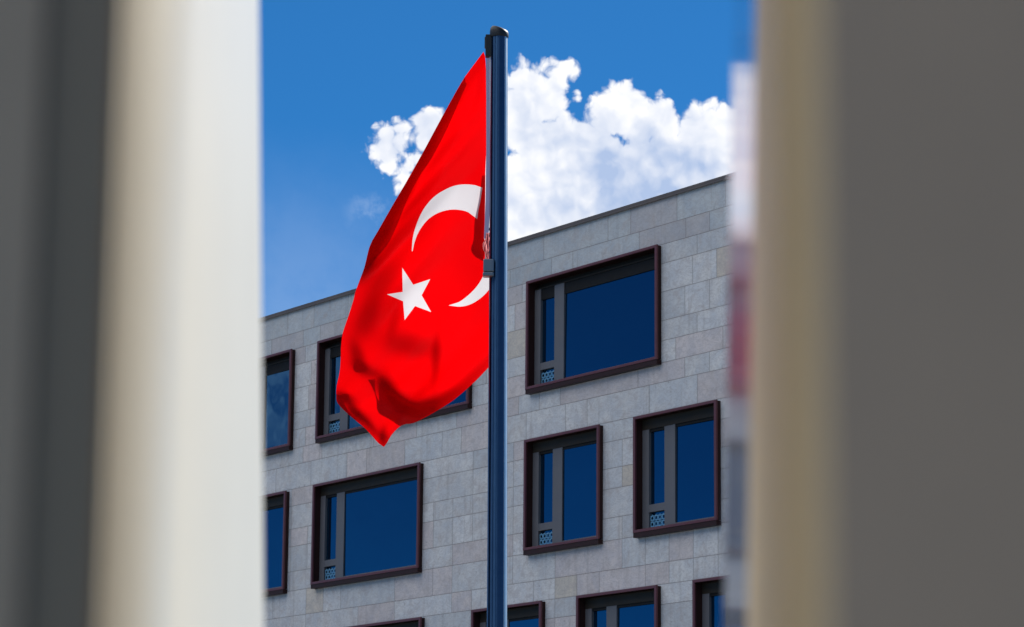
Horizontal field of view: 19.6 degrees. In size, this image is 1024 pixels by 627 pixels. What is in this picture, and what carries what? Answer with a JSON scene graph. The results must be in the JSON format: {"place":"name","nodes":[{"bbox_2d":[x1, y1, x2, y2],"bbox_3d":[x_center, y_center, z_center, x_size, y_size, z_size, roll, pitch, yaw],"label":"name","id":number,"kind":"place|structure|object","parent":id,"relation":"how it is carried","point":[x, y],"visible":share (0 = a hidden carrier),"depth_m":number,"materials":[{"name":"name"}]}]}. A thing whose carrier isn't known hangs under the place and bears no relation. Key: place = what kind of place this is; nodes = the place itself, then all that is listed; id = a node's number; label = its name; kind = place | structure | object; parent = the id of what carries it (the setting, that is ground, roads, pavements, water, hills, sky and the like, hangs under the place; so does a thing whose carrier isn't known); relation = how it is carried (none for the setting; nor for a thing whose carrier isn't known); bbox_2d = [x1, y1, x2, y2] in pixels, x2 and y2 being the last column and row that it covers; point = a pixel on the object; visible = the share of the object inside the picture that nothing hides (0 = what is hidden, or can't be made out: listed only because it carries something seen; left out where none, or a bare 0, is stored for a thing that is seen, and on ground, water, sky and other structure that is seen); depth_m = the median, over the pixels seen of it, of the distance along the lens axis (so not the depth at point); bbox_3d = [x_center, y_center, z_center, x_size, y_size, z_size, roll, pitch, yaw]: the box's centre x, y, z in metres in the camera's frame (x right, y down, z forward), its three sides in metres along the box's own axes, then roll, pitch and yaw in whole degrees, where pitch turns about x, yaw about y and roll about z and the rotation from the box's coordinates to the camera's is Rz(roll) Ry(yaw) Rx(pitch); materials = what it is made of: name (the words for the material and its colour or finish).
{"place":"outdoors","nodes":[
{"label":"outdoors","id":0,"kind":"place"},
{"bbox_2d":[261,173,730,626],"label":"office building","id":1,"kind":"structure","parent":0,"point":[617,354],"depth_m":65.82,"materials":[{"name":"stone"}]},
{"bbox_2d":[263,491,289,596],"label":"window","id":2,"kind":"structure","parent":1,"relation":"in","point":[275,505],"depth_m":75.19,"materials":[{"name":"blue glass"}]},
{"bbox_2d":[262,349,294,456],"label":"window","id":3,"kind":"structure","parent":1,"relation":"in","point":[278,369],"depth_m":75.95,"materials":[{"name":"blue glass"}]},
{"bbox_2d":[310,462,423,588],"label":"window","id":4,"kind":"structure","parent":1,"relation":"in","point":[368,526],"depth_m":71.66,"materials":[{"name":"blue glass"}]},
{"bbox_2d":[349,617,424,626],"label":"window","id":5,"kind":"structure","parent":1,"relation":"in","point":[418,621],"depth_m":69.75,"materials":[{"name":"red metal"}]},
{"bbox_2d":[315,334,471,443],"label":"window","id":6,"kind":"structure","parent":1,"relation":"in","point":[332,423],"depth_m":73.81,"materials":[{"name":"glass"}]},
{"bbox_2d":[471,601,544,626],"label":"window","id":7,"kind":"structure","parent":1,"relation":"in","point":[528,614],"depth_m":65.92,"materials":[{"name":"blue glass"}]},
{"bbox_2d":[523,424,602,555],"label":"window","id":8,"kind":"structure","parent":1,"relation":"in","point":[563,473],"depth_m":65.20,"materials":[{"name":"blue glass"}]},
{"bbox_2d":[525,244,661,394],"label":"window","id":9,"kind":"structure","parent":1,"relation":"in","point":[600,319],"depth_m":65.06,"materials":[{"name":"blue glass"}]},
{"bbox_2d":[576,585,660,626],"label":"window","id":10,"kind":"structure","parent":1,"relation":"in","point":[639,606],"depth_m":62.96,"materials":[{"name":"blue glass"}]},
{"bbox_2d":[633,399,720,537],"bbox_3d":[3.547,3.280,61.850,0.440,2.590,2.810,8,-14,-34],"label":"window","id":11,"kind":"structure","parent":1,"relation":"in","point":[677,451],"depth_m":61.96,"materials":[{"name":"blue glass"}]},
{"bbox_2d":[692,576,724,626],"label":"window","id":12,"kind":"structure","parent":1,"relation":"in","point":[708,594],"depth_m":60.57,"materials":[{"name":"blue glass"}]},
{"bbox_2d":[259,0,732,316],"label":"sky","id":13,"kind":"structure","parent":0,"point":[613,104],"materials":[{"name":"blue"}]},
{"label":"ground","id":14,"kind":"structure","parent":0,"visible":0},
{"bbox_2d":[0,0,263,626],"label":"fence post","id":15,"kind":"object","parent":14,"relation":"on","point":[131,471],"visible":1,"depth_m":0.96,"materials":[{"name":"beige metal"}]},
{"bbox_2d":[483,26,508,626],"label":"flagpole","id":16,"kind":"object","parent":14,"relation":"on","point":[495,268],"visible":1,"depth_m":22.36,"materials":[{"name":"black metal"}]},
{"bbox_2d":[336,52,489,446],"bbox_3d":[-0.697,-0.501,22.797,1.239,3.126,0.309,0,-11,4],"label":"flag","id":17,"kind":"object","parent":16,"relation":"hanging from","point":[415,342],"visible":0.98,"depth_m":22.69,"materials":[{"name":"red fabric"}]},
{"bbox_2d":[724,0,1023,626],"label":"fence post","id":18,"kind":"object","parent":14,"relation":"on","point":[875,443],"visible":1,"depth_m":0.34,"materials":[{"name":"beige metal"}]}
]}

